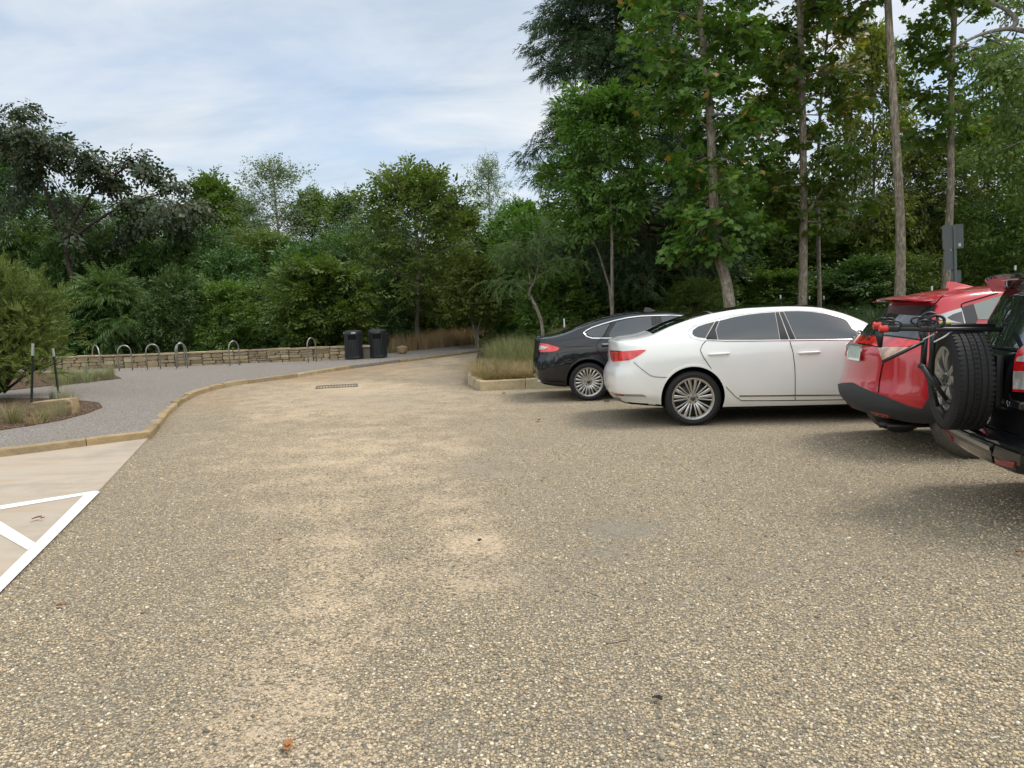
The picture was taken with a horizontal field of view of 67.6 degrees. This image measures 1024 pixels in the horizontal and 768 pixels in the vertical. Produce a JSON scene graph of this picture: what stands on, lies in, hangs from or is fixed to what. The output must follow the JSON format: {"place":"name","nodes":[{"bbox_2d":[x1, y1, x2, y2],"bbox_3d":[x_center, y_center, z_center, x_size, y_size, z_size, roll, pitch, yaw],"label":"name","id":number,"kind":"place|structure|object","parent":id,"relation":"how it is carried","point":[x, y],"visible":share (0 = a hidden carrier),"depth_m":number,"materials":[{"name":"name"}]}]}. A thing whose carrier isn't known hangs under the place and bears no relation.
{"place":"outdoors","nodes":[
{"label":"outdoors","id":0,"kind":"place"},
{"bbox_2d":[0,438,147,576],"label":"concrete bay","id":1,"kind":"object","parent":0,"point":[43,475],"visible":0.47,"depth_m":7.55,"materials":[{"name":"beige concrete"}]},
{"bbox_2d":[0,521,34,549],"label":"hatch marking","id":2,"kind":"object","parent":1,"relation":"on","point":[11,534],"visible":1,"depth_m":5.61,"materials":[{"name":"paint"}]},
{"bbox_2d":[0,492,98,591],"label":"border marking","id":3,"kind":"object","parent":1,"relation":"on","point":[15,569],"visible":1,"depth_m":5.45,"materials":[{"name":"paint"}]},
{"bbox_2d":[0,491,98,508],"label":"bay marking","id":4,"kind":"object","parent":1,"relation":"on","point":[37,501],"visible":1,"depth_m":6.72,"materials":[{"name":"paint"}]},
{"bbox_2d":[0,341,515,446],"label":"path","id":5,"kind":"structure","parent":0,"point":[137,399],"depth_m":16.65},
{"bbox_2d":[0,398,101,429],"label":"planting bed","id":6,"kind":"object","parent":5,"relation":"on","point":[86,407],"visible":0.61,"depth_m":12.93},
{"bbox_2d":[0,395,39,423],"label":"grass tuft","id":7,"kind":"object","parent":6,"relation":"on","point":[13,420],"visible":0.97,"depth_m":11.47,"materials":[{"name":"green plant"}]},
{"bbox_2d":[0,246,92,393],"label":"juniper bush","id":8,"kind":"object","parent":6,"relation":"on","point":[28,316],"visible":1,"depth_m":15.15,"materials":[{"name":"green plant"}]},
{"bbox_2d":[29,397,79,415],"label":"stone slab","id":9,"kind":"structure","parent":5,"relation":"on","point":[73,406],"depth_m":12.29,"materials":[{"name":"beige stone"}]},
{"bbox_2d":[8,372,120,390],"bbox_3d":[-14.314,-0.169,21.625,4.682,0.030,10.387,-6,7,-38],"label":"planting bed","id":10,"kind":"object","parent":5,"relation":"on","point":[37,380],"visible":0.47,"depth_m":19.55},
{"bbox_2d":[36,345,369,370],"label":"stone wall","id":11,"kind":"structure","parent":5,"relation":"on","point":[199,358],"depth_m":24.36,"materials":[{"name":"beige stone"}]},
{"bbox_2d":[343,330,362,359],"bbox_3d":[-5.119,-1.275,24.711,0.598,0.942,0.601,-3,6,-6],"label":"litter bin","id":12,"kind":"object","parent":5,"relation":"on","point":[353,343],"visible":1,"depth_m":24.48,"materials":[{"name":"paint"}]},
{"bbox_2d":[368,329,387,357],"bbox_3d":[-4.372,-1.322,24.922,0.598,0.942,0.601,-3,6,-6],"label":"litter bin","id":13,"kind":"object","parent":5,"relation":"on","point":[377,338],"visible":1,"depth_m":24.68,"materials":[{"name":"paint"}]},
{"bbox_2d":[0,352,1023,767],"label":"gravel lot","id":14,"kind":"structure","parent":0,"point":[408,412],"depth_m":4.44,"materials":[{"name":"beige gravel"}]},
{"bbox_2d":[0,349,488,456],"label":"kerb","id":15,"kind":"structure","parent":14,"relation":"on","point":[149,431],"depth_m":10.64,"materials":[{"name":"stone"}]},
{"bbox_2d":[313,182,374,249],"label":"woodland tree","id":16,"kind":"object","parent":14,"relation":"on","point":[346,207],"visible":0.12,"depth_m":43.44,"materials":[{"name":"green plant"}]},
{"bbox_2d":[402,201,496,332],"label":"woodland tree","id":17,"kind":"object","parent":14,"relation":"on","point":[473,222],"visible":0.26,"depth_m":37.83,"materials":[{"name":"green plant"}]},
{"bbox_2d":[386,323,522,352],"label":"russet grass","id":18,"kind":"structure","parent":14,"relation":"on","point":[437,339],"depth_m":30.99,"materials":[{"name":"brown plant"}]},
{"bbox_2d":[431,251,514,347],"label":"redbud tree","id":19,"kind":"object","parent":14,"relation":"on","point":[471,272],"visible":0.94,"depth_m":28.32,"materials":[{"name":"green plant"}]},
{"bbox_2d":[477,352,485,359],"bbox_3d":[3.953,-1.018,24.131,10.128,0.200,19.961,-2,6,0],"label":"raised bed","id":20,"kind":"object","parent":14,"relation":"on","point":[481,354],"visible":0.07,"depth_m":23.78,"materials":[{"name":"plant"}]},
{"bbox_2d":[435,355,534,379],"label":"dry grass","id":21,"kind":"structure","parent":20,"relation":"on","point":[517,370],"depth_m":15.77,"materials":[{"name":"plant"}]},
{"bbox_2d":[475,349,532,379],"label":"wispy grass","id":22,"kind":"structure","parent":20,"relation":"on","point":[495,361],"depth_m":16.55,"materials":[{"name":"plant"}]},
{"bbox_2d":[474,326,570,363],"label":"tall grass","id":23,"kind":"structure","parent":20,"relation":"on","point":[510,346],"depth_m":18.92,"materials":[{"name":"green plant"}]},
{"bbox_2d":[503,0,759,326],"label":"cedar tree","id":24,"kind":"object","parent":20,"relation":"on","point":[583,43],"visible":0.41,"depth_m":26.31,"materials":[{"name":"green plant"}]},
{"bbox_2d":[656,268,723,313],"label":"undergrowth shrub","id":25,"kind":"object","parent":20,"relation":"on","point":[690,288],"visible":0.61,"depth_m":24.61,"materials":[{"name":"green plant"}]},
{"bbox_2d":[644,275,745,310],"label":"undergrowth shrub","id":26,"kind":"object","parent":20,"relation":"on","point":[736,294],"visible":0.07,"depth_m":26.01,"materials":[{"name":"green plant"}]},
{"bbox_2d":[460,152,519,252],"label":"woodland tree","id":27,"kind":"object","parent":14,"relation":"on","point":[483,171],"visible":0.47,"depth_m":40.09,"materials":[{"name":"green plant"}]},
{"bbox_2d":[468,370,569,390],"bbox_3d":[0.353,-0.082,15.671,2.830,0.239,6.655,-7,8,-43],"label":"bed edging","id":28,"kind":"object","parent":14,"relation":"on","point":[480,384],"visible":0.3,"depth_m":14.72,"materials":[{"name":"stone"}]},
{"bbox_2d":[532,307,685,400],"bbox_3d":[2.593,-0.590,13.280,4.503,1.492,1.749,-2,6,1],"label":"black saloon","id":29,"kind":"object","parent":14,"relation":"on","point":[575,358],"visible":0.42,"depth_m":12.55,"materials":[{"name":"paint"}]},
{"bbox_2d":[597,317,654,360],"bbox_3d":[1.882,-0.515,12.574,0.992,1.146,0.295,-2,6,1],"label":"door","id":30,"kind":"structure","parent":29,"relation":"in","point":[634,325],"depth_m":12.56,"materials":[{"name":"black paint"}]},
{"bbox_2d":[603,304,867,425],"bbox_3d":[3.720,-0.343,10.415,4.922,1.488,2.180,-2,6,3],"label":"white saloon","id":31,"kind":"object","parent":14,"relation":"on","point":[712,361],"visible":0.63,"depth_m":9.61,"materials":[{"name":"paint"}]},
{"bbox_2d":[642,311,710,333],"bbox_3d":[2.222,-0.845,10.438,0.762,0.266,1.201,-2,6,3],"label":"rear window","id":32,"kind":"structure","parent":31,"relation":"in","point":[658,327],"depth_m":10.15,"materials":[{"name":"black glass"}]},
{"bbox_2d":[692,322,713,337],"bbox_3d":[2.428,-0.682,9.674,0.301,0.202,0.156,-2,6,3],"label":"window","id":33,"kind":"structure","parent":31,"relation":"in","point":[701,331],"depth_m":9.67,"materials":[{"name":"grey glass"}]},
{"bbox_2d":[701,312,794,399],"bbox_3d":[2.949,-0.340,9.651,1.166,1.102,0.320,-2,6,3],"label":"door","id":34,"kind":"structure","parent":31,"relation":"in","point":[755,367],"depth_m":9.55,"materials":[{"name":"white paint"}]},
{"bbox_2d":[780,311,862,399],"bbox_3d":[4.017,-0.366,9.603,1.211,1.123,0.317,-2,6,3],"label":"door","id":35,"kind":"structure","parent":31,"relation":"in","point":[818,364],"depth_m":9.52,"materials":[{"name":"white paint"}]},
{"bbox_2d":[838,282,1003,458],"bbox_3d":[5.659,-0.254,7.884,4.253,1.677,1.793,-2,6,3],"label":"red hatchback","id":36,"kind":"object","parent":14,"relation":"on","point":[891,395],"visible":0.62,"depth_m":7.44,"materials":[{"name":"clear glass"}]},
{"bbox_2d":[927,272,1023,474],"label":"black off roader","id":37,"kind":"object","parent":14,"relation":"on","point":[980,376],"visible":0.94,"depth_m":5.22,"materials":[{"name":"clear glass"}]},
{"bbox_2d":[872,311,1002,418],"bbox_3d":[3.029,-0.101,5.466,0.856,0.827,0.376,-1,6,13],"label":"bike rack","id":38,"kind":"object","parent":37,"relation":"attached to","point":[922,326],"visible":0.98,"depth_m":5.42,"materials":[{"name":"black metal"}]},
{"bbox_2d":[985,288,1023,348],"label":"rear window","id":39,"kind":"structure","parent":37,"relation":"in","point":[1008,314],"depth_m":5.49,"materials":[{"name":"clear glass"}]},
{"bbox_2d":[987,349,1023,435],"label":"tail door","id":40,"kind":"structure","parent":37,"relation":"in","point":[1010,419],"depth_m":5.15,"materials":[{"name":"black metal"}]},
{"bbox_2d":[0,0,1023,261],"label":"sky","id":41,"kind":"structure","parent":0,"point":[344,88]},
{"bbox_2d":[824,302,882,322],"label":"bank grass","id":42,"kind":"structure","parent":0,"point":[869,317],"depth_m":19.26,"materials":[{"name":"green plant"}]},
{"bbox_3d":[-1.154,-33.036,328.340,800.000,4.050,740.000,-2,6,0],"label":"ground","id":43,"kind":"structure","parent":0,"visible":0},
{"bbox_2d":[0,207,58,276],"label":"undergrowth shrub","id":44,"kind":"object","parent":43,"relation":"on","point":[27,238],"visible":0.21,"depth_m":35.45,"materials":[{"name":"green plant"}]},
{"bbox_2d":[0,158,72,232],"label":"woodland tree","id":45,"kind":"object","parent":43,"relation":"on","point":[7,181],"visible":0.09,"depth_m":41.25,"materials":[{"name":"green plant"}]},
{"bbox_2d":[8,230,93,290],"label":"undergrowth shrub","id":46,"kind":"object","parent":43,"relation":"on","point":[50,256],"visible":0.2,"depth_m":33.98,"materials":[{"name":"green plant"}]},
{"bbox_2d":[2,188,130,261],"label":"woodland tree","id":47,"kind":"object","parent":43,"relation":"on","point":[93,207],"visible":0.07,"depth_m":38.63,"materials":[{"name":"green plant"}]},
{"bbox_2d":[26,288,128,356],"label":"undergrowth shrub","id":48,"kind":"object","parent":43,"relation":"on","point":[79,324],"visible":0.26,"depth_m":29.12,"materials":[{"name":"green plant"}]},
{"bbox_2d":[55,222,156,351],"bbox_3d":[-18.322,-3.841,35.032,4.256,7.370,4.687,0,6,18],"label":"undergrowth shrub","id":49,"kind":"object","parent":43,"relation":"on","point":[100,236],"visible":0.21,"depth_m":34.26,"materials":[{"name":"green plant"}]},
{"bbox_2d":[56,261,163,356],"bbox_3d":[-15.704,-2.435,29.855,4.135,4.799,4.320,-4,6,-21],"label":"undergrowth shrub","id":50,"kind":"object","parent":43,"relation":"on","point":[109,285],"visible":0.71,"depth_m":29.27,"materials":[{"name":"green plant"}]},
{"bbox_2d":[0,98,224,289],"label":"silk tree","id":51,"kind":"object","parent":43,"relation":"on","point":[35,150],"visible":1,"depth_m":32.89,"materials":[{"name":"green plant"}]},
{"bbox_2d":[101,230,191,336],"bbox_3d":[-16.807,-3.785,36.023,4.837,7.101,5.053,-1,6,8],"label":"undergrowth shrub","id":52,"kind":"object","parent":43,"relation":"on","point":[137,259],"visible":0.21,"depth_m":34.56,"materials":[{"name":"green plant"}]},
{"bbox_2d":[96,190,205,336],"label":"woodland tree","id":53,"kind":"object","parent":43,"relation":"on","point":[121,215],"visible":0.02,"depth_m":45.38,"materials":[{"name":"green plant"}]},
{"bbox_2d":[112,298,195,353],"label":"undergrowth shrub","id":54,"kind":"object","parent":43,"relation":"on","point":[170,314],"visible":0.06,"depth_m":31.71,"materials":[{"name":"green plant"}]},
{"bbox_2d":[129,261,224,352],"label":"undergrowth shrub","id":55,"kind":"object","parent":43,"relation":"on","point":[178,286],"visible":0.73,"depth_m":29.45,"materials":[{"name":"green plant"}]},
{"bbox_2d":[142,228,235,348],"bbox_3d":[-14.706,-3.802,34.638,4.762,7.011,4.324,-4,6,-23],"label":"undergrowth shrub","id":56,"kind":"object","parent":43,"relation":"on","point":[177,254],"visible":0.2,"depth_m":33.96,"materials":[{"name":"green plant"}]},
{"bbox_2d":[158,221,239,257],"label":"woodland tree","id":57,"kind":"object","parent":43,"relation":"on","point":[209,242],"visible":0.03,"depth_m":40.48,"materials":[{"name":"green plant"}]},
{"bbox_2d":[159,165,250,252],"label":"woodland tree","id":58,"kind":"object","parent":43,"relation":"on","point":[213,189],"visible":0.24,"depth_m":50.16,"materials":[{"name":"green plant"}]},
{"bbox_2d":[170,236,277,345],"bbox_3d":[-12.681,-3.387,33.597,6.062,6.185,5.566,2,7,34],"label":"undergrowth shrub","id":59,"kind":"object","parent":43,"relation":"on","point":[214,265],"visible":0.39,"depth_m":33.26,"materials":[{"name":"green plant"}]},
{"bbox_2d":[188,274,274,351],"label":"undergrowth shrub","id":60,"kind":"object","parent":43,"relation":"on","point":[231,294],"visible":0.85,"depth_m":29.38,"materials":[{"name":"green plant"}]},
{"bbox_2d":[209,193,275,248],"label":"woodland tree","id":61,"kind":"object","parent":43,"relation":"on","point":[255,220],"visible":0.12,"depth_m":54.55,"materials":[{"name":"green plant"}]},
{"bbox_2d":[219,271,284,349],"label":"undergrowth shrub","id":62,"kind":"object","parent":43,"relation":"on","point":[257,297],"visible":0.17,"depth_m":31.28,"materials":[{"name":"green plant"}]},
{"bbox_2d":[214,225,301,324],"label":"woodland tree","id":63,"kind":"object","parent":43,"relation":"on","point":[269,239],"visible":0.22,"depth_m":35.85,"materials":[{"name":"green plant"}]},
{"bbox_2d":[224,234,294,343],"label":"undergrowth shrub","id":64,"kind":"object","parent":43,"relation":"on","point":[264,260],"visible":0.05,"depth_m":35.15,"materials":[{"name":"green plant"}]},
{"bbox_2d":[211,151,342,250],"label":"woodland tree","id":65,"kind":"object","parent":43,"relation":"on","point":[273,173],"visible":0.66,"depth_m":39.62,"materials":[{"name":"green plant"}]},
{"bbox_2d":[258,302,326,348],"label":"undergrowth shrub","id":66,"kind":"object","parent":43,"relation":"on","point":[278,341],"visible":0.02,"depth_m":30.43,"materials":[{"name":"green plant"}]},
{"bbox_2d":[261,236,359,348],"bbox_3d":[-9.064,-3.661,34.406,5.055,6.118,5.568,-3,6,-6],"label":"undergrowth shrub","id":67,"kind":"object","parent":43,"relation":"on","point":[301,246],"visible":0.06,"depth_m":33.52,"materials":[{"name":"green plant"}]},
{"bbox_2d":[271,180,350,246],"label":"woodland tree","id":68,"kind":"object","parent":43,"relation":"on","point":[318,205],"visible":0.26,"depth_m":41.60,"materials":[{"name":"green plant"}]},
{"bbox_2d":[252,246,394,347],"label":"redbud tree","id":69,"kind":"object","parent":43,"relation":"on","point":[305,282],"visible":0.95,"depth_m":27.12,"materials":[{"name":"green plant"}]},
{"bbox_2d":[302,218,401,339],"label":"tree","id":70,"kind":"object","parent":43,"relation":"on","point":[340,248],"visible":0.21,"depth_m":33.93,"materials":[{"name":"green plant"}]},
{"bbox_2d":[330,267,428,346],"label":"undergrowth shrub","id":71,"kind":"object","parent":43,"relation":"on","point":[397,326],"visible":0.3,"depth_m":30.24,"materials":[{"name":"green plant"}]},
{"bbox_2d":[342,208,431,337],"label":"woodland tree","id":72,"kind":"object","parent":43,"relation":"on","point":[399,223],"visible":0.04,"depth_m":40.72,"materials":[{"name":"green plant"}]},
{"bbox_2d":[354,233,443,336],"bbox_3d":[-6.769,-4.619,40.943,7.230,7.085,7.553,1,6,29],"label":"undergrowth shrub","id":73,"kind":"object","parent":43,"relation":"on","point":[399,280],"visible":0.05,"depth_m":39.90,"materials":[{"name":"green plant"}]},
{"bbox_2d":[339,153,494,338],"bbox_3d":[-3.791,-5.403,31.395,6.374,8.205,6.580,-6,7,-37],"label":"elm tree","id":74,"kind":"object","parent":43,"relation":"on","point":[428,192],"visible":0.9,"depth_m":30.11,"materials":[{"name":"green plant"}]},
{"bbox_2d":[469,194,555,321],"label":"woodland tree","id":75,"kind":"object","parent":43,"relation":"on","point":[516,207],"visible":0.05,"depth_m":36.98,"materials":[{"name":"green plant"}]},
{"bbox_2d":[467,205,574,343],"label":"tree","id":76,"kind":"object","parent":43,"relation":"on","point":[514,228],"visible":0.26,"depth_m":30.95,"materials":[{"name":"green plant"}]},
{"bbox_2d":[466,206,593,334],"bbox_3d":[0.746,-3.105,21.614,3.238,3.720,2.958,1,7,30],"label":"mimosa tree","id":77,"kind":"object","parent":43,"relation":"on","point":[511,254],"visible":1,"depth_m":21.34,"materials":[{"name":"green plant"}]},
{"bbox_2d":[505,265,607,343],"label":"undergrowth shrub","id":78,"kind":"object","parent":43,"relation":"on","point":[526,316],"visible":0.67,"depth_m":26.19,"materials":[{"name":"green plant"}]},
{"bbox_2d":[525,147,638,300],"bbox_3d":[2.136,-4.788,24.365,3.508,5.292,3.252,1,6,24],"label":"sapling","id":79,"kind":"object","parent":43,"relation":"on","point":[538,178],"visible":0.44,"depth_m":24.05,"materials":[{"name":"green plant"}]},
{"bbox_2d":[540,76,678,314],"bbox_3d":[2.966,-5.131,22.852,3.810,7.892,3.963,-3,6,-12],"label":"sapling","id":80,"kind":"object","parent":43,"relation":"on","point":[603,109],"visible":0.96,"depth_m":22.33,"materials":[{"name":"green plant"}]},
{"bbox_2d":[584,245,668,319],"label":"undergrowth shrub","id":81,"kind":"object","parent":43,"relation":"on","point":[639,303],"visible":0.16,"depth_m":26.59,"materials":[{"name":"green plant"}]},
{"bbox_2d":[636,158,761,293],"bbox_3d":[7.712,-6.597,33.261,6.527,8.100,7.218,2,7,37],"label":"woodland tree","id":82,"kind":"object","parent":43,"relation":"on","point":[664,189],"visible":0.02,"depth_m":32.77,"materials":[{"name":"green plant"}]},
{"bbox_2d":[615,0,787,306],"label":"maple tree","id":83,"kind":"object","parent":43,"relation":"on","point":[740,36],"visible":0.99,"depth_m":19.69,"materials":[{"name":"green plant"}]},
{"bbox_2d":[702,216,785,298],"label":"tree","id":84,"kind":"object","parent":43,"relation":"on","point":[761,261],"visible":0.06,"depth_m":29.92,"materials":[{"name":"green plant"}]},
{"bbox_2d":[717,262,773,305],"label":"undergrowth shrub","id":85,"kind":"object","parent":43,"relation":"on","point":[743,282],"visible":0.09,"depth_m":27.73,"materials":[{"name":"green plant"}]},
{"bbox_2d":[718,161,826,228],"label":"woodland tree","id":86,"kind":"object","parent":43,"relation":"on","point":[756,200],"visible":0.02,"depth_m":34.57,"materials":[{"name":"green plant"}]},
{"bbox_2d":[733,262,830,305],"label":"undergrowth shrub","id":87,"kind":"object","parent":43,"relation":"on","point":[785,281],"visible":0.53,"depth_m":26.36,"materials":[{"name":"green plant"}]},
{"bbox_2d":[721,2,875,306],"bbox_3d":[9.597,-7.418,25.096,4.068,11.222,4.869,2,7,38],"label":"maple tree","id":88,"kind":"object","parent":43,"relation":"on","point":[839,43],"visible":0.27,"depth_m":24.47,"materials":[{"name":"green plant"}]},
{"bbox_2d":[756,229,847,299],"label":"tree","id":89,"kind":"object","parent":43,"relation":"on","point":[791,252],"visible":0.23,"depth_m":29.84,"materials":[{"name":"green plant"}]},
{"bbox_2d":[722,0,887,304],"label":"maple tree","id":90,"kind":"object","parent":43,"relation":"on","point":[792,209],"visible":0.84,"depth_m":21.86,"materials":[{"name":"green plant"}]},
{"bbox_2d":[751,197,863,309],"bbox_3d":[11.874,-4.504,31.288,5.187,6.110,5.067,-5,7,-30],"label":"undergrowth shrub","id":91,"kind":"object","parent":43,"relation":"on","point":[787,243],"visible":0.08,"depth_m":30.20,"materials":[{"name":"green plant"}]},
{"bbox_2d":[808,252,918,316],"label":"undergrowth shrub","id":92,"kind":"object","parent":43,"relation":"on","point":[852,268],"visible":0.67,"depth_m":25.54,"materials":[{"name":"green plant"}]},
{"bbox_2d":[810,226,921,307],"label":"woodland tree","id":93,"kind":"object","parent":43,"relation":"on","point":[847,245],"visible":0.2,"depth_m":29.23,"materials":[{"name":"green plant"}]},
{"bbox_2d":[814,17,936,286],"bbox_3d":[13.939,-8.239,29.326,4.324,11.707,4.192,3,8,43],"label":"woodland tree","id":94,"kind":"object","parent":43,"relation":"on","point":[874,49],"visible":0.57,"depth_m":28.70,"materials":[{"name":"green plant"}]},
{"bbox_2d":[815,0,949,295],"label":"maple tree","id":95,"kind":"object","parent":43,"relation":"on","point":[857,13],"visible":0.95,"depth_m":20.15,"materials":[{"name":"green plant"}]},
{"bbox_2d":[840,241,942,316],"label":"undergrowth shrub","id":96,"kind":"object","parent":43,"relation":"on","point":[913,262],"visible":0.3,"depth_m":25.66,"materials":[{"name":"green plant"}]},
{"bbox_2d":[888,195,971,292],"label":"undergrowth shrub","id":97,"kind":"object","parent":43,"relation":"on","point":[934,214],"visible":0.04,"depth_m":30.99,"materials":[{"name":"green plant"}]},
{"bbox_2d":[860,133,1003,288],"bbox_3d":[16.242,-6.397,30.618,6.408,7.627,5.866,-7,7,-41],"label":"woodland tree","id":98,"kind":"object","parent":43,"relation":"on","point":[932,169],"visible":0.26,"depth_m":29.62,"materials":[{"name":"green plant"}]},
{"bbox_2d":[906,255,982,293],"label":"undergrowth shrub","id":99,"kind":"object","parent":43,"relation":"on","point":[935,265],"visible":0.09,"depth_m":27.96,"materials":[{"name":"green plant"}]},
{"bbox_2d":[942,224,963,281],"bbox_3d":[11.011,-2.494,19.041,0.484,2.916,0.044,-4,5,10],"label":"road sign","id":100,"kind":"object","parent":43,"relation":"on","point":[953,237],"visible":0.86,"depth_m":18.98,"materials":[{"name":"grey metal"}]},
{"bbox_2d":[886,0,1023,288],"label":"maple tree","id":101,"kind":"object","parent":43,"relation":"on","point":[936,56],"visible":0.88,"depth_m":21.50,"materials":[{"name":"green plant"}]},
{"bbox_2d":[907,102,1023,282],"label":"woodland tree","id":102,"kind":"object","parent":43,"relation":"on","point":[993,190],"visible":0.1,"depth_m":31.41,"materials":[{"name":"green plant"}]},
{"bbox_2d":[930,243,1021,290],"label":"undergrowth shrub","id":103,"kind":"object","parent":43,"relation":"on","point":[966,275],"visible":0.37,"depth_m":26.98,"materials":[{"name":"green plant"}]},
{"bbox_2d":[934,89,1023,280],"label":"woodland tree","id":104,"kind":"object","parent":43,"relation":"on","point":[982,214],"visible":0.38,"depth_m":26.78,"materials":[{"name":"green plant"}]},
{"bbox_2d":[949,0,1023,242],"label":"oak tree","id":105,"kind":"object","parent":43,"relation":"on","point":[1010,74],"visible":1,"depth_m":17.20,"materials":[{"name":"green plant"}]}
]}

